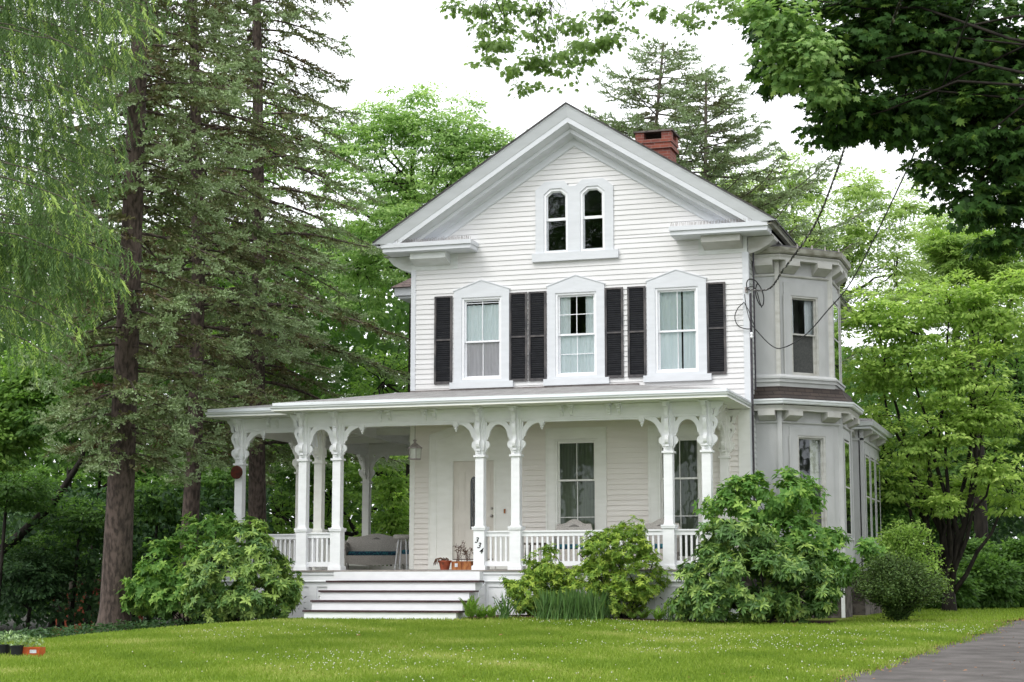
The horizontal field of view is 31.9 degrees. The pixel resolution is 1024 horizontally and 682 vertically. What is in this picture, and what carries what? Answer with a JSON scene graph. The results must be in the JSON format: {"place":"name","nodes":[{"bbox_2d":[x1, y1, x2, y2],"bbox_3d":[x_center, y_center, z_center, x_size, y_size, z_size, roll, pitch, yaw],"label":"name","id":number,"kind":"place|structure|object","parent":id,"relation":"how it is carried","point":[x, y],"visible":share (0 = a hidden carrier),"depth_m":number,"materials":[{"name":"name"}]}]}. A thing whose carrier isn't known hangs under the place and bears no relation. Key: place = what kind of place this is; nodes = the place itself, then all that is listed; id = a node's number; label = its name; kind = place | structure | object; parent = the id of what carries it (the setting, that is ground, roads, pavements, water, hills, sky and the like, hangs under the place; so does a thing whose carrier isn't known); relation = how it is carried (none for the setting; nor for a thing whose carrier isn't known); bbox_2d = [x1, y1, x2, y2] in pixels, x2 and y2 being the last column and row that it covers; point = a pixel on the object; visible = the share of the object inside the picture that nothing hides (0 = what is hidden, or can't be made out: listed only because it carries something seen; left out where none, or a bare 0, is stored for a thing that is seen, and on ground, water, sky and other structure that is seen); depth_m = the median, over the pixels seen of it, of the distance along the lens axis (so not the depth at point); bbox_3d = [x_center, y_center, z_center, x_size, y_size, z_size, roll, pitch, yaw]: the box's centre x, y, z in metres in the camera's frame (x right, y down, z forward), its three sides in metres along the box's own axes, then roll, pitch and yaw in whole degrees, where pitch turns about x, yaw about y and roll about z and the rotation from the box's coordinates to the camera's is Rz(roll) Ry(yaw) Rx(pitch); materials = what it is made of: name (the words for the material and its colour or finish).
{"place":"outdoors","nodes":[
{"label":"outdoors","id":0,"kind":"place"},
{"bbox_2d":[52,579,142,636],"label":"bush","id":1,"kind":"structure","parent":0,"point":[79,624],"depth_m":61.91,"materials":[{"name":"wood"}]},
{"bbox_2d":[396,540,408,569],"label":"chair","id":2,"kind":"object","parent":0,"point":[403,555],"visible":0.14,"depth_m":40.85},
{"bbox_2d":[0,605,1012,639],"bbox_3d":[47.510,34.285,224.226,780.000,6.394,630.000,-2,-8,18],"label":"ground","id":3,"kind":"structure","parent":0,"point":[3,627],"depth_m":77.92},
{"bbox_2d":[0,463,70,599],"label":"understorey tree","id":4,"kind":"object","parent":3,"relation":"on","point":[14,498],"visible":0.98,"depth_m":49.08,"materials":[{"name":"green plant"}]},
{"bbox_2d":[0,544,83,610],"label":"woodland bush","id":5,"kind":"object","parent":3,"relation":"on","point":[34,589],"visible":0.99,"depth_m":49.59,"materials":[{"name":"green plant"}]},
{"bbox_2d":[0,338,86,473],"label":"woodland tree","id":6,"kind":"object","parent":3,"relation":"on","point":[12,445],"visible":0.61,"depth_m":45.52,"materials":[{"name":"green plant"}]},
{"bbox_2d":[0,528,98,630],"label":"understorey tree","id":7,"kind":"object","parent":3,"relation":"on","point":[44,545],"visible":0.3,"depth_m":51.83,"materials":[{"name":"green plant"}]},
{"bbox_2d":[0,341,144,553],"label":"leaning tree","id":8,"kind":"object","parent":3,"relation":"on","point":[43,429],"visible":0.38,"depth_m":44.94,"materials":[{"name":"green plant"}]},
{"bbox_2d":[67,492,78,630],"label":"birch trunk","id":9,"kind":"object","parent":3,"relation":"on","point":[70,587],"visible":0.19,"depth_m":55.07,"materials":[{"name":"brown plant"}]},
{"bbox_2d":[23,495,141,627],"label":"understorey tree","id":10,"kind":"object","parent":3,"relation":"on","point":[94,525],"visible":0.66,"depth_m":50.76,"materials":[{"name":"green plant"}]},
{"bbox_2d":[0,41,181,628],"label":"woodland tree","id":11,"kind":"object","parent":3,"relation":"on","point":[76,331],"visible":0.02,"depth_m":58.51,"materials":[{"name":"green plant"}]},
{"bbox_2d":[0,0,190,403],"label":"willow tree","id":12,"kind":"object","parent":3,"relation":"on","point":[37,43],"visible":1,"depth_m":22.33,"materials":[{"name":"green plant"}]},
{"bbox_2d":[1,461,206,626],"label":"woodland tree","id":13,"kind":"object","parent":3,"relation":"on","point":[82,474],"visible":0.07,"depth_m":59.85,"materials":[{"name":"green plant"}]},
{"bbox_2d":[0,618,216,641],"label":"ground cover","id":14,"kind":"object","parent":3,"relation":"on","point":[51,632],"visible":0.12,"depth_m":33.72,"materials":[{"name":"plant"}]},
{"bbox_2d":[34,303,184,627],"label":"woodland tree","id":15,"kind":"object","parent":3,"relation":"on","point":[149,473],"visible":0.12,"depth_m":55.52,"materials":[{"name":"green plant"}]},
{"bbox_2d":[92,542,177,624],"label":"understorey tree","id":16,"kind":"object","parent":3,"relation":"on","point":[138,555],"visible":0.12,"depth_m":52.67,"materials":[{"name":"green plant"}]},
{"bbox_2d":[0,0,274,631],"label":"spruce tree","id":17,"kind":"object","parent":3,"relation":"on","point":[121,432],"visible":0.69,"depth_m":36.80,"materials":[{"name":"green plant"}]},
{"bbox_2d":[0,479,274,629],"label":"undergrowth","id":18,"kind":"object","parent":3,"relation":"on","point":[10,610],"visible":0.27,"depth_m":51.45,"materials":[{"name":"plant"}]},
{"bbox_2d":[131,591,173,616],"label":"woodland bush","id":19,"kind":"object","parent":3,"relation":"on","point":[143,611],"visible":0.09,"depth_m":49.63,"materials":[{"name":"green plant"}]},
{"bbox_2d":[134,474,209,621],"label":"understorey tree","id":20,"kind":"object","parent":3,"relation":"on","point":[164,512],"visible":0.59,"depth_m":51.55,"materials":[{"name":"green plant"}]},
{"bbox_2d":[55,0,342,626],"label":"spruce tree","id":21,"kind":"object","parent":3,"relation":"on","point":[237,251],"visible":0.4,"depth_m":42.38,"materials":[{"name":"green plant"}]},
{"bbox_2d":[0,219,409,619],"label":"woods","id":22,"kind":"object","parent":3,"relation":"on","point":[396,321],"visible":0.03,"depth_m":68.55,"materials":[{"name":"green plant"}]},
{"bbox_2d":[183,453,272,562],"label":"understorey tree","id":23,"kind":"object","parent":3,"relation":"on","point":[223,478],"visible":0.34,"depth_m":53.74,"materials":[{"name":"green plant"}]},
{"bbox_2d":[147,75,315,561],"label":"woodland tree","id":24,"kind":"object","parent":3,"relation":"on","point":[267,177],"visible":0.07,"depth_m":63.71,"materials":[{"name":"green plant"}]},
{"bbox_2d":[176,284,298,506],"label":"woodland tree","id":25,"kind":"object","parent":3,"relation":"on","point":[267,379],"visible":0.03,"depth_m":57.69,"materials":[{"name":"green plant"}]},
{"bbox_2d":[175,514,304,623],"bbox_3d":[-5.301,4.490,34.986,2.510,2.249,1.738,0,-8,-2],"label":"rhododendron","id":26,"kind":"object","parent":3,"relation":"on","point":[240,599],"visible":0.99,"depth_m":34.59,"materials":[{"name":"green plant"}]},
{"bbox_2d":[75,0,410,533],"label":"spruce tree","id":27,"kind":"object","parent":3,"relation":"on","point":[261,456],"visible":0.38,"depth_m":48.98,"materials":[{"name":"green plant"}]},
{"bbox_2d":[265,279,358,511],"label":"woodland tree","id":28,"kind":"object","parent":3,"relation":"on","point":[289,474],"visible":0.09,"depth_m":61.61,"materials":[{"name":"green plant"}]},
{"bbox_2d":[246,337,409,569],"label":"broadleaf tree","id":29,"kind":"object","parent":3,"relation":"on","point":[283,526],"visible":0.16,"depth_m":63.16,"materials":[{"name":"green plant"}]},
{"bbox_2d":[353,455,409,565],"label":"young tree","id":30,"kind":"object","parent":3,"relation":"on","point":[396,523],"visible":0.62,"depth_m":51.81,"materials":[{"name":"green plant"}]},
{"bbox_2d":[285,81,516,532],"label":"maple tree","id":31,"kind":"object","parent":3,"relation":"on","point":[409,199],"visible":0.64,"depth_m":59.83,"materials":[{"name":"green plant"}]},
{"bbox_2d":[204,102,892,619],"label":"house","id":32,"kind":"structure","parent":3,"relation":"on","point":[526,230],"depth_m":36.89,"materials":[{"name":"wood"}]},
{"bbox_2d":[231,466,242,478],"bbox_3d":[-5.818,2.775,37.842,0.284,0.284,0.028,-2,-8,18],"label":"wall disc","id":33,"kind":"object","parent":32,"relation":"attached to","point":[236,472],"depth_m":37.83,"materials":[{"name":"metal"}]},
{"bbox_2d":[344,534,404,569],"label":"wicker sofa","id":34,"kind":"object","parent":32,"relation":"on","point":[374,549],"visible":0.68,"depth_m":42.95,"materials":[{"name":"wicker"}]},
{"bbox_2d":[393,534,408,569],"bbox_3d":[-2.382,4.652,39.291,0.450,0.802,0.443,-2,-8,18],"label":"plant stand","id":35,"kind":"object","parent":32,"relation":"on","point":[401,537],"visible":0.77,"depth_m":39.18,"materials":[{"name":"white wood"}]},
{"bbox_2d":[407,439,421,459],"bbox_3d":[-2.006,1.990,37.042,0.330,0.930,0.286,-2,-8,18],"label":"porch lantern","id":36,"kind":"object","parent":32,"relation":"hanging from","point":[414,449],"visible":0.98,"depth_m":36.91,"materials":[{"name":"glass"}]},
{"bbox_2d":[433,557,451,569],"bbox_3d":[-1.389,4.444,35.748,0.370,0.253,0.290,-2,-8,18],"label":"flower pot","id":37,"kind":"object","parent":32,"relation":"on","point":[444,563],"visible":0.94,"depth_m":35.65,"materials":[{"name":"ceramic"}]},
{"bbox_2d":[451,540,465,569],"bbox_3d":[-1.018,4.255,35.631,0.334,0.596,0.371,-2,-8,18],"label":"planter","id":38,"kind":"object","parent":32,"relation":"on","point":[456,565],"visible":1,"depth_m":35.55,"materials":[{"name":"ceramic"}]},
{"bbox_2d":[461,547,472,569],"bbox_3d":[-0.894,4.319,35.606,0.261,0.463,0.268,-2,-8,18],"label":"planter","id":39,"kind":"object","parent":32,"relation":"on","point":[467,564],"visible":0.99,"depth_m":35.49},
{"bbox_2d":[453,461,493,559],"bbox_3d":[-0.799,3.533,37.410,0.905,2.058,0.118,-2,-8,18],"label":"door","id":40,"kind":"structure","parent":32,"relation":"in","point":[464,471],"depth_m":37.47,"materials":[{"name":"white wood"}]},
{"bbox_2d":[467,305,486,340],"bbox_3d":[-0.761,0.026,38.004,0.480,1.580,0.024,-2,-8,18],"label":"curtain","id":41,"kind":"object","parent":32,"relation":"hanging from","point":[474,322],"visible":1,"depth_m":38.06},
{"bbox_2d":[434,279,527,388],"bbox_3d":[-0.650,-0.148,37.873,2.067,2.315,0.215,-2,-8,18],"label":"window","id":42,"kind":"structure","parent":32,"relation":"in","point":[511,343],"depth_m":37.85,"materials":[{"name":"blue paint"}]},
{"bbox_2d":[467,342,498,376],"bbox_3d":[-0.595,0.398,37.880,0.800,0.810,0.006,-2,-8,18],"label":"curtain","id":43,"kind":"object","parent":32,"relation":"hanging from","point":[475,359],"visible":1,"depth_m":37.89,"materials":[{"name":"fabric"}]},
{"bbox_2d":[487,304,498,339],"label":"curtain","id":44,"kind":"object","parent":32,"relation":"hanging from","point":[492,322],"visible":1,"depth_m":37.95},
{"bbox_2d":[560,297,570,372],"bbox_3d":[1.102,-0.108,37.424,0.250,1.670,0.023,-2,-8,18],"label":"curtain","id":45,"kind":"object","parent":32,"relation":"hanging from","point":[565,320],"visible":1,"depth_m":37.42,"materials":[{"name":"fabric"}]},
{"bbox_2d":[549,519,592,560],"bbox_3d":[1.197,4.078,36.003,0.856,1.022,0.734,-2,-8,12],"label":"wicker armchair","id":46,"kind":"object","parent":32,"relation":"on","point":[574,524],"visible":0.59,"depth_m":36.27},
{"bbox_2d":[532,178,618,262],"bbox_3d":[1.335,-2.529,37.540,1.865,1.710,0.190,-2,-8,18],"label":"window","id":47,"kind":"structure","parent":32,"relation":"in","point":[575,217],"depth_m":37.50,"materials":[{"name":"white wood"}]},
{"bbox_2d":[528,274,623,385],"bbox_3d":[1.336,-0.233,37.246,2.039,2.315,0.215,-2,-8,18],"label":"window","id":48,"kind":"structure","parent":32,"relation":"in","point":[606,340],"depth_m":37.22,"materials":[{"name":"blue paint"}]},
{"bbox_2d":[545,427,606,560],"bbox_3d":[1.335,3.226,36.796,1.291,2.895,0.180,-2,-8,18],"label":"window","id":49,"kind":"structure","parent":32,"relation":"in","point":[554,437],"depth_m":36.85,"materials":[{"name":"beige paint"}]},
{"bbox_2d":[560,443,594,556],"bbox_3d":[1.369,3.260,36.881,0.830,2.410,0.024,-2,-8,18],"label":"curtain","id":50,"kind":"object","parent":32,"relation":"hanging from","point":[586,489],"visible":0.66,"depth_m":36.93,"materials":[{"name":"fabric"}]},
{"bbox_2d":[571,335,585,372],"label":"curtain","id":51,"kind":"object","parent":32,"relation":"hanging from","point":[581,349],"visible":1,"depth_m":37.30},
{"bbox_2d":[586,296,593,371],"bbox_3d":[1.655,-0.131,37.249,0.250,1.670,0.024,-2,-8,18],"label":"curtain","id":52,"kind":"object","parent":32,"relation":"hanging from","point":[589,338],"visible":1,"depth_m":37.26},
{"bbox_2d":[642,518,679,568],"bbox_3d":[2.933,4.014,35.528,0.836,1.022,0.734,-2,-8,14],"label":"wicker armchair","id":53,"kind":"object","parent":32,"relation":"on","point":[657,524],"visible":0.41,"depth_m":35.81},
{"bbox_2d":[660,292,681,368],"bbox_3d":[3.241,-0.199,36.749,0.480,1.670,0.024,-2,-8,18],"label":"curtain","id":54,"kind":"object","parent":32,"relation":"hanging from","point":[668,321],"visible":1,"depth_m":36.75,"materials":[{"name":"fabric"}]},
{"bbox_2d":[648,424,702,568],"bbox_3d":[3.393,3.137,36.146,1.274,2.895,0.180,-2,-8,18],"label":"window","id":55,"kind":"structure","parent":32,"relation":"in","point":[686,432],"depth_m":36.24,"materials":[{"name":"beige paint"}]},
{"bbox_2d":[627,269,726,382],"bbox_3d":[3.369,-0.320,36.604,2.043,2.315,0.215,-2,-8,18],"label":"window","id":56,"kind":"structure","parent":32,"relation":"in","point":[707,313],"depth_m":36.57,"materials":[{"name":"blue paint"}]},
{"bbox_2d":[663,440,698,555],"bbox_3d":[3.432,3.171,36.230,0.800,2.410,0.024,-2,-8,18],"label":"curtain","id":57,"kind":"object","parent":32,"relation":"hanging from","point":[688,518],"visible":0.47,"depth_m":36.23,"materials":[{"name":"fabric"}]},
{"bbox_2d":[683,291,695,368],"bbox_3d":[3.660,-0.217,36.616,0.320,1.670,0.024,-2,-8,18],"label":"curtain","id":58,"kind":"object","parent":32,"relation":"hanging from","point":[689,342],"visible":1,"depth_m":36.63,"materials":[{"name":"fabric"}]},
{"bbox_2d":[804,301,811,334],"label":"curtain","id":59,"kind":"object","parent":32,"relation":"hanging from","point":[808,314],"visible":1,"depth_m":37.09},
{"bbox_2d":[810,440,819,483],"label":"curtain","id":60,"kind":"object","parent":32,"relation":"hanging from","point":[814,460],"visible":0.4,"depth_m":36.72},
{"bbox_2d":[744,0,902,322],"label":"power cable","id":61,"kind":"object","parent":32,"relation":"attached to","point":[842,154],"visible":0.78,"depth_m":30.18,"materials":[{"name":"rubber"}]},
{"bbox_2d":[734,0,974,348],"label":"phone cable","id":62,"kind":"object","parent":32,"relation":"attached to","point":[751,333],"visible":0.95,"depth_m":27.06,"materials":[{"name":"black rubber"}]},
{"bbox_2d":[435,0,748,98],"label":"maple tree","id":63,"kind":"object","parent":3,"relation":"on","point":[605,44],"visible":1,"depth_m":21.39,"materials":[{"name":"green plant"}]},
{"bbox_2d":[695,150,941,344],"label":"locust tree","id":64,"kind":"object","parent":3,"relation":"on","point":[853,192],"visible":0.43,"depth_m":65.62,"materials":[{"name":"green plant"}]},
{"bbox_2d":[728,0,1023,260],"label":"maple tree","id":65,"kind":"object","parent":3,"relation":"on","point":[975,112],"visible":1,"depth_m":21.62,"materials":[{"name":"green plant"}]},
{"bbox_2d":[840,267,1023,611],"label":"dogwood tree","id":66,"kind":"object","parent":3,"relation":"on","point":[972,419],"visible":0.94,"depth_m":43.65,"materials":[{"name":"green plant"}]},
{"bbox_2d":[841,343,1023,546],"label":"woods","id":67,"kind":"object","parent":3,"relation":"on","point":[891,406],"depth_m":77.14,"materials":[{"name":"green plant"}]},
{"bbox_2d":[864,332,1023,538],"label":"broadleaf tree","id":68,"kind":"object","parent":3,"relation":"on","point":[1018,386],"visible":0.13,"depth_m":55.73,"materials":[{"name":"green plant"}]},
{"bbox_2d":[875,212,1023,523],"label":"locust tree","id":69,"kind":"object","parent":3,"relation":"on","point":[945,221],"visible":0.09,"depth_m":69.60,"materials":[{"name":"green plant"}]},
{"bbox_2d":[879,433,1023,604],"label":"tree","id":70,"kind":"object","parent":3,"relation":"on","point":[1019,528],"visible":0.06,"depth_m":57.78,"materials":[{"name":"plant"}]},
{"bbox_2d":[909,225,1023,547],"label":"tree","id":71,"kind":"object","parent":3,"relation":"on","point":[944,252],"visible":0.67,"depth_m":51.61,"materials":[{"name":"green plant"}]},
{"bbox_2d":[933,533,1005,571],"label":"understorey bush","id":72,"kind":"object","parent":3,"relation":"on","point":[972,545],"visible":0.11,"depth_m":50.47,"materials":[{"name":"green plant"}]},
{"bbox_2d":[0,0,1023,553],"label":"sky","id":73,"kind":"structure","parent":0,"point":[397,43],"materials":[{"name":"white"}]},
{"bbox_2d":[0,607,1023,681],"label":"lawn","id":74,"kind":"structure","parent":0,"point":[827,619],"depth_m":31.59,"materials":[{"name":"plant"}]},
{"bbox_2d":[0,631,12,654],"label":"nursery pot","id":75,"kind":"object","parent":74,"relation":"on","point":[4,647],"visible":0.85,"depth_m":23.67,"materials":[{"name":"black plastic"}]},
{"bbox_2d":[6,630,28,656],"bbox_3d":[-6.499,3.969,23.517,0.298,0.367,0.265,-2,-8,18],"label":"nursery pot","id":76,"kind":"object","parent":74,"relation":"on","point":[16,648],"visible":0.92,"depth_m":23.46,"materials":[{"name":"black plastic"}]},
{"bbox_2d":[20,635,45,656],"bbox_3d":[-6.314,4.014,23.604,0.318,0.299,0.306,-3,-8,20],"label":"seedling crate","id":77,"kind":"object","parent":74,"relation":"on","point":[30,650],"visible":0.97,"depth_m":23.52,"materials":[{"name":"orange plastic"}]},
{"bbox_2d":[458,595,479,617],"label":"fern","id":78,"kind":"object","parent":74,"relation":"on","point":[470,605],"visible":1,"depth_m":33.32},
{"bbox_2d":[466,604,491,617],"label":"fern","id":79,"kind":"object","parent":74,"relation":"on","point":[480,613],"visible":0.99,"depth_m":33.29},
{"bbox_2d":[479,604,500,617],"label":"fern","id":80,"kind":"object","parent":74,"relation":"on","point":[490,612],"visible":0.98,"depth_m":33.33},
{"bbox_2d":[132,616,994,681],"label":"clover flowers","id":81,"kind":"object","parent":74,"relation":"on","point":[605,643],"visible":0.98,"depth_m":25.14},
{"bbox_2d":[469,615,834,623],"bbox_3d":[2.582,5.162,33.250,6.750,0.128,1.562,-2,-8,18],"label":"planting bed","id":82,"kind":"object","parent":74,"relation":"on","point":[641,619],"visible":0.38,"depth_m":33.00,"materials":[{"name":"brown soil"}]},
{"bbox_2d":[493,592,528,619],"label":"daylily clump","id":83,"kind":"object","parent":82,"relation":"on","point":[503,609],"visible":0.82,"depth_m":33.32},
{"bbox_2d":[498,543,568,614],"bbox_3d":[0.433,4.565,34.004,1.347,1.469,1.035,3,-8,-21],"label":"pieris shrub","id":84,"kind":"object","parent":82,"relation":"on","point":[542,574],"visible":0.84,"depth_m":33.79,"materials":[{"name":"green plant"}]},
{"bbox_2d":[525,587,616,620],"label":"iris clump","id":85,"kind":"object","parent":82,"relation":"on","point":[581,606],"visible":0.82,"depth_m":32.92,"materials":[{"name":"plant"}]},
{"bbox_2d":[557,564,602,597],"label":"pieris shrub","id":86,"kind":"object","parent":82,"relation":"on","point":[573,582],"visible":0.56,"depth_m":33.71,"materials":[{"name":"green plant"}]},
{"bbox_2d":[575,515,672,617],"bbox_3d":[2.148,4.283,33.633,1.867,2.027,1.406,-2,-8,18],"label":"pieris shrub","id":87,"kind":"object","parent":82,"relation":"on","point":[640,590],"visible":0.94,"depth_m":33.35,"materials":[{"name":"green plant"}]},
{"bbox_2d":[621,607,654,618],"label":"fern","id":88,"kind":"object","parent":82,"relation":"on","point":[645,613],"visible":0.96,"depth_m":33.05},
{"bbox_2d":[644,606,669,620],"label":"fern","id":89,"kind":"object","parent":82,"relation":"on","point":[656,614],"visible":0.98,"depth_m":32.72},
{"bbox_2d":[661,603,679,621],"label":"daylily clump","id":90,"kind":"object","parent":82,"relation":"on","point":[671,616],"visible":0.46,"depth_m":32.65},
{"bbox_2d":[662,516,846,623],"bbox_3d":[4.341,4.177,32.434,2.998,2.035,2.546,-5,-9,35],"label":"rhododendron","id":91,"kind":"object","parent":82,"relation":"on","point":[716,595],"visible":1,"depth_m":32.07,"materials":[{"name":"green plant"}]},
{"bbox_2d":[526,37,811,233],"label":"fir tree","id":92,"kind":"object","parent":74,"relation":"on","point":[621,126],"visible":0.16,"depth_m":55.32,"materials":[{"name":"green plant"}]},
{"bbox_2d":[627,64,881,365],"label":"fir tree","id":93,"kind":"object","parent":74,"relation":"on","point":[685,113],"visible":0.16,"depth_m":53.25,"materials":[{"name":"green plant"}]},
{"bbox_2d":[691,465,888,620],"bbox_3d":[5.217,3.827,33.600,3.659,2.994,1.846,1,-8,-10],"label":"viburnum shrub","id":94,"kind":"object","parent":74,"relation":"on","point":[789,503],"visible":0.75,"depth_m":33.40,"materials":[{"name":"green plant"}]},
{"bbox_2d":[846,547,955,621],"bbox_3d":[7.097,4.495,32.972,2.075,1.425,2.195,-2,-8,18],"label":"feathery shrub","id":95,"kind":"object","parent":74,"relation":"on","point":[897,589],"visible":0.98,"depth_m":32.68,"materials":[{"name":"green plant"}]},
{"bbox_2d":[880,473,923,544],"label":"tree","id":96,"kind":"object","parent":74,"relation":"on","point":[888,509],"visible":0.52,"depth_m":43.72,"materials":[{"name":"green plant"}]},
{"bbox_2d":[859,514,959,617],"bbox_3d":[8.084,4.614,36.770,2.170,2.119,2.045,-2,-8,18],"label":"arching shrub","id":97,"kind":"object","parent":74,"relation":"on","point":[905,540],"visible":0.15,"depth_m":36.64,"materials":[{"name":"green plant"}]},
{"bbox_2d":[849,607,1023,622],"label":"grass","id":98,"kind":"structure","parent":74,"relation":"on","point":[959,614],"depth_m":38.21,"materials":[{"name":"plant"}]},
{"bbox_2d":[922,571,987,608],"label":"understorey bush","id":99,"kind":"object","parent":74,"relation":"on","point":[964,594],"visible":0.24,"depth_m":47.48,"materials":[{"name":"green plant"}]},
{"bbox_2d":[957,549,1023,608],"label":"understorey bush","id":100,"kind":"object","parent":74,"relation":"on","point":[996,574],"visible":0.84,"depth_m":48.50,"materials":[{"name":"green plant"}]},
{"bbox_2d":[995,533,1023,608],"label":"understorey bush","id":101,"kind":"object","parent":74,"relation":"on","point":[1016,552],"visible":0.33,"depth_m":49.77,"materials":[{"name":"green plant"}]},
{"bbox_2d":[835,618,1023,681],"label":"driveway","id":102,"kind":"structure","parent":0,"point":[994,661],"depth_m":22.63,"materials":[{"name":"asphalt"}]},
{"bbox_2d":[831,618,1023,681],"bbox_3d":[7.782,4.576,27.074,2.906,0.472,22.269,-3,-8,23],"label":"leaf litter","id":103,"kind":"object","parent":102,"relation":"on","point":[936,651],"visible":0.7,"depth_m":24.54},
{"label":"planting bed","id":104,"kind":"structure","parent":0,"visible":0},
{"bbox_2d":[116,508,236,625],"bbox_3d":[-6.833,4.638,36.466,2.679,2.542,1.985,1,-8,-7],"label":"viburnum shrub","id":105,"kind":"object","parent":104,"relation":"on","point":[150,587],"visible":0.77,"depth_m":36.36,"materials":[{"name":"green plant"}]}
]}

